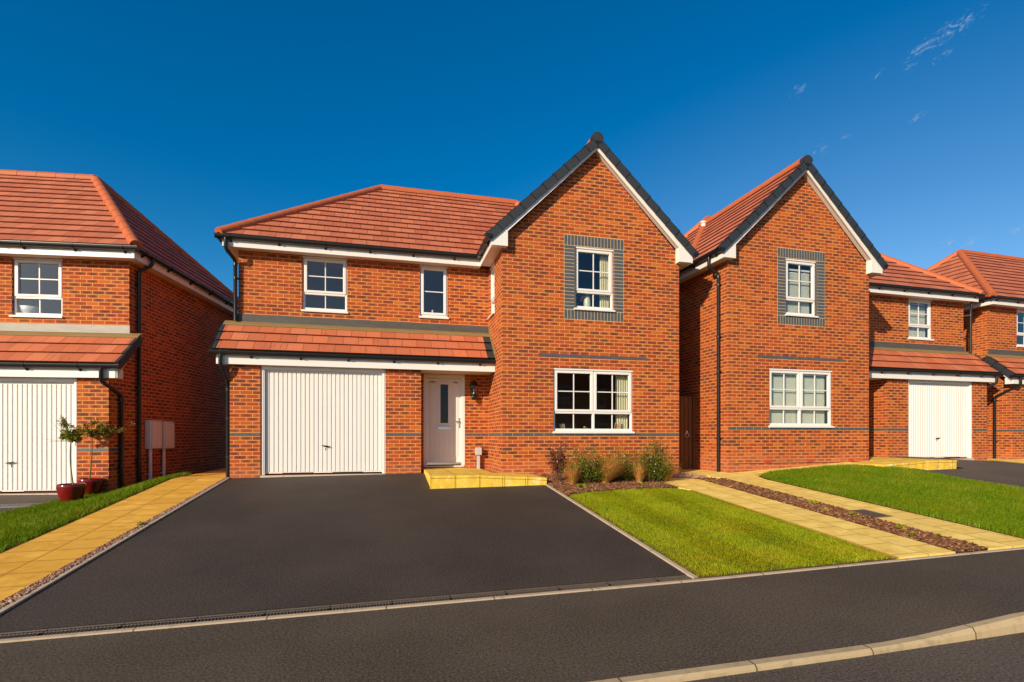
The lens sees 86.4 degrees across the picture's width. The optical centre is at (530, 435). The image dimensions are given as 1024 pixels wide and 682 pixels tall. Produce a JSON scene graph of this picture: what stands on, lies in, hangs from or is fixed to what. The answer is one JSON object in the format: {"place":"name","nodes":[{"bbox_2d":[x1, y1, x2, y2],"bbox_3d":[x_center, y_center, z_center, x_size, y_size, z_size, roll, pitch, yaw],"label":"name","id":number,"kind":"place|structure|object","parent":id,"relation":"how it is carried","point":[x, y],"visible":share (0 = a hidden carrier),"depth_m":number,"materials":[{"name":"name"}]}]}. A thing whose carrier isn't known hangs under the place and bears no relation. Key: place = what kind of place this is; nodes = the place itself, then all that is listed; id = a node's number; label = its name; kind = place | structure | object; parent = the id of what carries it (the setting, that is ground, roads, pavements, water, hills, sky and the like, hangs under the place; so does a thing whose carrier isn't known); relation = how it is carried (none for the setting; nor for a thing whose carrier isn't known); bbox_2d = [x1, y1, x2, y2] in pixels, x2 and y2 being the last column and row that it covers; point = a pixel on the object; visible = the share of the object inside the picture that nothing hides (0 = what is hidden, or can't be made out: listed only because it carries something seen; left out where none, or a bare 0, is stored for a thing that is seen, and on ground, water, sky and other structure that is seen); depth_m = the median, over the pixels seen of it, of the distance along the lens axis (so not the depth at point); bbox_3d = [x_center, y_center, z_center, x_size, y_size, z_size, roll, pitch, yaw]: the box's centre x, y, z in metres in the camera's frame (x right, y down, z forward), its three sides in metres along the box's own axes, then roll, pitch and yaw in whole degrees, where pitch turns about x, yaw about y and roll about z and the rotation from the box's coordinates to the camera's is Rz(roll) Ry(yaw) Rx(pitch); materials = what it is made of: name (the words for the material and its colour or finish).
{"place":"outdoors","nodes":[
{"label":"outdoors","id":0,"kind":"place"},
{"bbox_2d":[0,495,58,512],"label":"driveway","id":1,"kind":"structure","parent":0,"point":[15,499],"depth_m":9.72,"materials":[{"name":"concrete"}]},
{"bbox_2d":[0,503,44,507],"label":"drain grate","id":2,"kind":"object","parent":1,"relation":"in","point":[12,505],"visible":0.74,"depth_m":9.05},
{"bbox_2d":[0,468,225,601],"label":"path","id":3,"kind":"structure","parent":0,"point":[25,565],"depth_m":6.57,"materials":[{"name":"beige stone"}]},
{"bbox_2d":[0,477,226,608],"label":"gravel","id":4,"kind":"structure","parent":0,"point":[28,589],"depth_m":5.56,"materials":[{"name":"grey gravel"}]},
{"bbox_2d":[0,473,685,631],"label":"driveway","id":5,"kind":"structure","parent":0,"point":[232,545],"depth_m":6.04,"materials":[{"name":"black asphalt"}]},
{"bbox_2d":[0,575,692,638],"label":"drain channel","id":6,"kind":"object","parent":5,"relation":"on","point":[97,627],"visible":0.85,"depth_m":4.52,"materials":[{"name":"metal"}]},
{"bbox_2d":[422,468,546,488],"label":"path","id":7,"kind":"structure","parent":0,"point":[439,478],"depth_m":10.13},
{"bbox_2d":[475,447,481,468],"bbox_3d":[-1.187,0.590,12.450,0.144,0.635,0.126,0,0,-15],"label":"service post","id":8,"kind":"object","parent":7,"relation":"on","point":[478,451],"visible":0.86,"depth_m":12.40,"materials":[{"name":"grey plastic"}]},
{"bbox_2d":[0,467,976,632],"bbox_3d":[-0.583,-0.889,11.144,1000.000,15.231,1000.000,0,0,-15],"label":"ground","id":9,"kind":"structure","parent":0,"point":[472,592],"depth_m":5.08,"materials":[{"name":"grey concrete"}]},
{"bbox_2d":[0,470,192,552],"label":"lawn","id":10,"kind":"structure","parent":9,"relation":"on","point":[19,526],"depth_m":7.82,"materials":[{"name":"green plant"}]},
{"bbox_2d":[56,483,86,502],"bbox_3d":[-7.965,1.000,9.451,0.414,0.322,0.414,0,0,-15],"label":"plant pot","id":11,"kind":"object","parent":10,"relation":"on","point":[70,491],"visible":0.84,"depth_m":9.32,"materials":[{"name":"red ceramic"}]},
{"bbox_2d":[47,415,85,484],"bbox_3d":[-8.067,0.269,9.440,0.598,1.248,0.372,0,0,-15],"label":"standard tree","id":12,"kind":"object","parent":11,"relation":"on","point":[69,435],"visible":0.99,"depth_m":9.43,"materials":[{"name":"green plant"}]},
{"bbox_2d":[76,478,104,494],"bbox_3d":[-8.202,0.961,10.154,0.414,0.322,0.414,0,0,-15],"label":"plant pot","id":13,"kind":"object","parent":10,"relation":"on","point":[94,486],"visible":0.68,"depth_m":10.05,"materials":[{"name":"red ceramic"}]},
{"bbox_2d":[72,419,135,478],"bbox_3d":[-8.034,0.269,10.206,1.042,1.169,0.366,0,0,-15],"label":"standard tree","id":14,"kind":"object","parent":13,"relation":"on","point":[100,428],"visible":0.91,"depth_m":10.18,"materials":[{"name":"green plant"}]},
{"bbox_2d":[0,477,229,614],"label":"edging","id":15,"kind":"object","parent":9,"relation":"on","point":[40,588],"visible":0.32,"depth_m":5.66,"materials":[{"name":"concrete"}]},
{"bbox_2d":[0,169,238,494],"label":"brick house","id":16,"kind":"structure","parent":9,"relation":"on","point":[122,328],"depth_m":11.01,"materials":[{"name":"brick"}]},
{"bbox_2d":[19,305,42,312],"bbox_3d":[-10.132,-2.493,11.044,0.380,0.210,0.380,0,0,-15],"label":"bowl","id":17,"kind":"object","parent":16,"relation":"on","point":[27,309],"visible":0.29,"depth_m":10.91,"materials":[{"name":"silver metal"}]},
{"bbox_2d":[9,257,63,317],"bbox_3d":[-9.810,-2.936,10.859,0.955,1.195,0.160,0,0,-7],"label":"window","id":18,"kind":"structure","parent":16,"relation":"in","point":[17,260],"depth_m":10.85,"materials":[{"name":"white plastic"}]},
{"bbox_2d":[0,381,73,492],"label":"garage door","id":19,"kind":"structure","parent":16,"relation":"in","point":[30,462],"depth_m":10.31,"materials":[{"name":"white paint"}]},
{"bbox_2d":[144,420,161,479],"bbox_3d":[-8.157,0.528,11.791,0.150,1.718,0.424,0,0,-7],"label":"utility meter box","id":20,"kind":"object","parent":16,"relation":"attached to","point":[153,434],"visible":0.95,"depth_m":11.66,"materials":[{"name":"plastic"}]},
{"bbox_2d":[151,422,161,447],"bbox_3d":[-8.097,-0.009,11.799,0.029,0.568,0.360,0,0,-7],"label":"door","id":21,"kind":"structure","parent":20,"relation":"in","point":[156,427],"depth_m":11.76,"materials":[{"name":"plastic"}]},
{"bbox_2d":[160,421,173,476],"bbox_3d":[-8.225,0.538,12.322,0.150,1.718,0.424,0,0,-7],"label":"utility meter box","id":22,"kind":"object","parent":16,"relation":"attached to","point":[167,434],"visible":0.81,"depth_m":12.20,"materials":[{"name":"plastic"}]},
{"bbox_2d":[165,423,173,447],"bbox_3d":[-8.165,0.001,12.330,0.029,0.568,0.360,0,0,-7],"label":"door","id":23,"kind":"structure","parent":22,"relation":"in","point":[169,427],"depth_m":12.29,"materials":[{"name":"plastic"}]},
{"bbox_2d":[208,131,699,477],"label":"brick house","id":24,"kind":"structure","parent":9,"relation":"on","point":[347,352],"depth_m":11.62,"materials":[{"name":"brick"}]},
{"bbox_2d":[265,370,381,474],"bbox_3d":[-4.202,-0.260,11.152,2.252,2.105,0.080,0,0,-15],"label":"garage door","id":25,"kind":"structure","parent":24,"relation":"in","point":[316,421],"depth_m":11.15,"materials":[{"name":"white paint"}]},
{"bbox_2d":[301,256,347,313],"bbox_3d":[-4.416,-3.231,11.724,0.955,1.195,0.160,0,0,-15],"label":"window","id":26,"kind":"structure","parent":24,"relation":"in","point":[306,259],"depth_m":11.71,"materials":[{"name":"white plastic"}]},
{"bbox_2d":[419,265,448,319],"bbox_3d":[-2.184,-3.230,12.310,0.670,1.198,0.160,0,0,-15],"label":"window","id":27,"kind":"structure","parent":24,"relation":"in","point":[423,268],"depth_m":12.30,"materials":[{"name":"white plastic"}]},
{"bbox_2d":[427,378,460,464],"bbox_3d":[-1.957,-0.315,12.375,0.773,1.955,0.111,0,0,-15],"label":"front door","id":28,"kind":"structure","parent":24,"relation":"in","point":[443,395],"depth_m":12.38,"materials":[{"name":"white paint"}]},
{"bbox_2d":[469,379,478,399],"bbox_3d":[-1.286,-1.043,12.396,0.204,0.480,0.219,0,0,-15],"label":"wall lantern","id":29,"kind":"object","parent":24,"relation":"attached to","point":[472,389],"depth_m":12.36,"materials":[{"name":"black metal"}]},
{"bbox_2d":[487,263,494,319],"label":"window","id":30,"kind":"structure","parent":24,"relation":"in","point":[492,267],"depth_m":12.43,"materials":[{"name":"white plastic"}]},
{"bbox_2d":[584,295,590,306],"bbox_3d":[1.232,-2.868,11.828,0.150,0.330,0.150,0,0,-15],"label":"flower vase","id":31,"kind":"object","parent":24,"relation":"on","point":[587,302],"visible":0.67,"depth_m":11.77,"materials":[{"name":"beige ceramic"}]},
{"bbox_2d":[576,287,598,301],"bbox_3d":[1.183,-3.062,11.867,0.650,0.346,0.267,0,0,-15],"label":"flower arrangement","id":32,"kind":"object","parent":31,"relation":"in","point":[579,296],"visible":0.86,"depth_m":11.81,"materials":[{"name":"green plant"}]},
{"bbox_2d":[553,368,634,433],"bbox_3d":[1.359,-0.732,11.691,1.866,1.378,0.160,0,0,-15],"label":"window","id":33,"kind":"structure","parent":24,"relation":"in","point":[593,373],"depth_m":11.69,"materials":[{"name":"white plastic"}]},
{"bbox_2d":[574,247,615,311],"bbox_3d":[1.363,-3.339,11.692,0.941,1.354,0.160,0,0,-15],"label":"window","id":34,"kind":"structure","parent":24,"relation":"in","point":[609,292],"depth_m":11.72,"materials":[{"name":"white plastic"}]},
{"bbox_2d":[599,255,608,307],"bbox_3d":[1.614,-3.323,11.931,0.210,1.260,0.060,0,0,-15],"label":"curtain","id":35,"kind":"object","parent":24,"relation":"hanging from","point":[603,282],"visible":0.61,"depth_m":11.92,"materials":[{"name":"fabric"}]},
{"bbox_2d":[614,422,621,428],"bbox_3d":[1.932,-0.195,11.988,0.150,0.188,0.084,0,0,37],"label":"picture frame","id":36,"kind":"object","parent":24,"relation":"on","point":[618,426],"visible":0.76,"depth_m":11.97,"materials":[{"name":"orange plastic"}]},
{"bbox_2d":[616,375,627,428],"bbox_3d":[2.015,-0.713,12.036,0.280,1.240,0.060,0,0,-15],"label":"curtain","id":37,"kind":"object","parent":24,"relation":"hanging from","point":[621,386],"visible":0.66,"depth_m":12.04,"materials":[{"name":"fabric"}]},
{"bbox_2d":[0,547,1023,642],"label":"edging","id":38,"kind":"object","parent":9,"relation":"on","point":[380,607],"visible":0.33,"depth_m":4.68,"materials":[{"name":"concrete"}]},
{"bbox_2d":[537,474,677,495],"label":"bark mulch","id":39,"kind":"object","parent":9,"relation":"on","point":[565,487],"visible":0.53,"depth_m":10.26,"materials":[{"name":"brown wood"}]},
{"bbox_2d":[543,437,569,480],"bbox_3d":[0.522,0.440,10.675,0.566,0.944,0.391,0,0,-15],"label":"dark shrub","id":40,"kind":"object","parent":39,"relation":"on","point":[560,459],"visible":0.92,"depth_m":10.66,"materials":[{"name":"purple plant"}]},
{"bbox_2d":[565,463,583,484],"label":"ornamental grass","id":41,"kind":"object","parent":39,"relation":"on","point":[573,477],"depth_m":10.23,"materials":[{"name":"plant"}]},
{"bbox_2d":[557,443,619,483],"bbox_3d":[1.095,0.520,10.541,1.266,0.846,0.877,0,0,-15],"label":"green shrub","id":42,"kind":"object","parent":39,"relation":"on","point":[589,473],"visible":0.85,"depth_m":10.45,"materials":[{"name":"green plant"}]},
{"bbox_2d":[597,454,630,482],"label":"ornamental grass","id":43,"kind":"object","parent":39,"relation":"on","point":[613,469],"depth_m":10.46,"materials":[{"name":"plant"}]},
{"bbox_2d":[596,442,641,480],"bbox_3d":[1.779,0.519,10.887,1.222,0.822,0.885,0,0,-15],"label":"green shrub","id":44,"kind":"object","parent":39,"relation":"on","point":[625,475],"visible":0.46,"depth_m":10.84,"materials":[{"name":"green plant"}]},
{"bbox_2d":[630,460,649,481],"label":"ornamental grass","id":45,"kind":"object","parent":39,"relation":"on","point":[639,473],"depth_m":10.62,"materials":[{"name":"plant"}]},
{"bbox_2d":[628,430,680,481],"bbox_3d":[2.474,0.420,10.854,1.191,1.063,0.869,0,0,-15],"label":"green shrub","id":46,"kind":"object","parent":39,"relation":"on","point":[655,469],"visible":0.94,"depth_m":10.78,"materials":[{"name":"green plant"}]},
{"bbox_2d":[545,484,698,578],"bbox_3d":[0.967,1.217,7.824,0.050,0.585,5.170,0,0,-15],"label":"edging","id":47,"kind":"object","parent":9,"relation":"on","point":[674,564],"visible":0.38,"depth_m":6.68,"materials":[{"name":"concrete"}]},
{"bbox_2d":[569,488,896,577],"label":"lawn","id":48,"kind":"structure","parent":9,"relation":"on","point":[697,534],"depth_m":6.89,"materials":[{"name":"green plant"}]},
{"bbox_2d":[590,612,1023,681],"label":"kerb","id":49,"kind":"structure","parent":9,"relation":"on","point":[1013,623],"depth_m":3.66,"materials":[{"name":"concrete"}]},
{"bbox_2d":[679,155,1003,472],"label":"brick house","id":50,"kind":"structure","parent":9,"relation":"on","point":[892,388],"depth_m":13.19,"materials":[{"name":"brick"}]},
{"bbox_2d":[679,396,694,468],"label":"garden gate","id":51,"kind":"structure","parent":50,"relation":"attached to","point":[687,430],"depth_m":13.55,"materials":[{"name":"brown wood"}]},
{"bbox_2d":[769,373,795,422],"bbox_3d":[5.960,-0.854,12.933,0.830,1.242,0.036,0,0,-16],"label":"venetian blind","id":52,"kind":"object","parent":50,"relation":"attached to","point":[775,416],"visible":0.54,"depth_m":12.95,"materials":[{"name":"white fabric"}]},
{"bbox_2d":[786,269,809,313],"bbox_3d":[6.364,-3.414,13.048,0.770,1.122,0.036,0,0,-16],"label":"venetian blind","id":53,"kind":"object","parent":50,"relation":"attached to","point":[793,287],"visible":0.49,"depth_m":13.06,"materials":[{"name":"white fabric"}]},
{"bbox_2d":[768,368,834,427],"bbox_3d":[6.409,-0.874,12.921,1.866,1.378,0.160,0,0,-16],"label":"window","id":54,"kind":"structure","parent":50,"relation":"in","point":[799,373],"depth_m":12.92,"materials":[{"name":"white plastic"}]},
{"bbox_2d":[785,258,818,317],"bbox_3d":[6.404,-3.481,12.919,0.941,1.354,0.160,0,0,-16],"label":"window","id":55,"kind":"structure","parent":50,"relation":"in","point":[799,299],"depth_m":12.94,"materials":[{"name":"white plastic"}]},
{"bbox_2d":[796,374,824,423],"bbox_3d":[6.772,-0.854,13.165,0.820,1.242,0.036,0,0,-16],"label":"venetian blind","id":56,"kind":"object","parent":50,"relation":"attached to","point":[807,416],"visible":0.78,"depth_m":13.18,"materials":[{"name":"white fabric"}]},
{"bbox_2d":[909,303,925,336],"bbox_3d":[11.322,-3.349,16.025,0.780,1.052,0.036,0,0,-16],"label":"venetian blind","id":57,"kind":"object","parent":50,"relation":"attached to","point":[913,330],"visible":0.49,"depth_m":16.04,"materials":[{"name":"white fabric"}]},
{"bbox_2d":[908,298,933,340],"bbox_3d":[11.358,-3.373,15.895,0.955,1.195,0.160,0,0,-16],"label":"window","id":58,"kind":"structure","parent":50,"relation":"in","point":[928,302],"depth_m":15.93,"materials":[{"name":"white plastic"}]},
{"bbox_2d":[909,383,967,458],"bbox_3d":[11.466,-0.402,15.295,2.252,2.105,0.080,0,0,-16],"label":"garage door","id":59,"kind":"structure","parent":50,"relation":"in","point":[938,413],"depth_m":15.30,"materials":[{"name":"white paint"}]},
{"bbox_2d":[699,477,988,552],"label":"bark mulch","id":60,"kind":"object","parent":9,"relation":"on","point":[946,542],"visible":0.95,"depth_m":7.79,"materials":[{"name":"brown wood"}]},
{"bbox_2d":[807,499,819,503],"bbox_3d":[4.596,1.082,8.844,0.172,0.111,0.168,0,0,12],"label":"weed","id":61,"kind":"object","parent":60,"relation":"on","point":[813,501],"visible":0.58,"depth_m":8.85,"materials":[{"name":"green plant"}]},
{"bbox_2d":[852,509,891,517],"bbox_3d":[5.041,1.216,8.156,0.420,0.144,0.490,0,0,-15],"label":"manhole cover","id":62,"kind":"object","parent":9,"relation":"in","point":[870,513],"visible":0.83,"depth_m":8.16,"materials":[{"name":"metal"}]},
{"bbox_2d":[760,463,1023,538],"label":"lawn","id":63,"kind":"structure","parent":9,"relation":"on","point":[989,506],"depth_m":9.67,"materials":[{"name":"green plant"}]},
{"bbox_2d":[926,249,1023,458],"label":"brick house","id":64,"kind":"structure","parent":9,"relation":"on","point":[998,324],"depth_m":16.75,"materials":[{"name":"brick"}]},
{"bbox_2d":[1016,309,1023,347],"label":"window","id":65,"kind":"structure","parent":64,"relation":"in","point":[1018,310],"depth_m":17.06,"materials":[{"name":"white plastic"}]},
{"bbox_2d":[0,549,1023,681],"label":"pavement","id":66,"kind":"structure","parent":0,"point":[588,636],"depth_m":4.00,"materials":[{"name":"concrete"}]},
{"bbox_2d":[0,0,1023,296],"label":"sky","id":67,"kind":"structure","parent":0,"point":[204,116],"materials":[{"name":"blue"}]},
{"bbox_2d":[662,462,683,480],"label":"ornamental grass","id":68,"kind":"object","parent":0,"point":[669,475],"depth_m":10.93,"materials":[{"name":"plant"}]},
{"bbox_2d":[658,473,706,478],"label":"gravel","id":69,"kind":"structure","parent":0,"point":[683,475],"depth_m":11.67,"materials":[{"name":"brown gravel"}]},
{"bbox_2d":[663,478,955,559],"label":"path","id":70,"kind":"structure","parent":0,"point":[886,543],"depth_m":7.52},
{"bbox_2d":[679,462,1023,550],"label":"path","id":71,"kind":"structure","parent":0,"point":[990,539],"depth_m":8.30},
{"bbox_2d":[685,632,1023,681],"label":"road","id":72,"kind":"structure","parent":0,"point":[996,659],"depth_m":3.49,"materials":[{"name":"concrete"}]},
{"bbox_2d":[854,457,956,469],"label":"path","id":73,"kind":"structure","parent":0,"point":[931,464],"depth_m":12.76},
{"bbox_2d":[892,457,1023,488],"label":"driveway","id":74,"kind":"structure","parent":0,"point":[1001,472],"depth_m":12.20,"materials":[{"name":"grey asphalt"}]},
{"bbox_2d":[987,458,1023,463],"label":"path","id":75,"kind":"structure","parent":0,"point":[1011,460],"depth_m":15.57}
]}

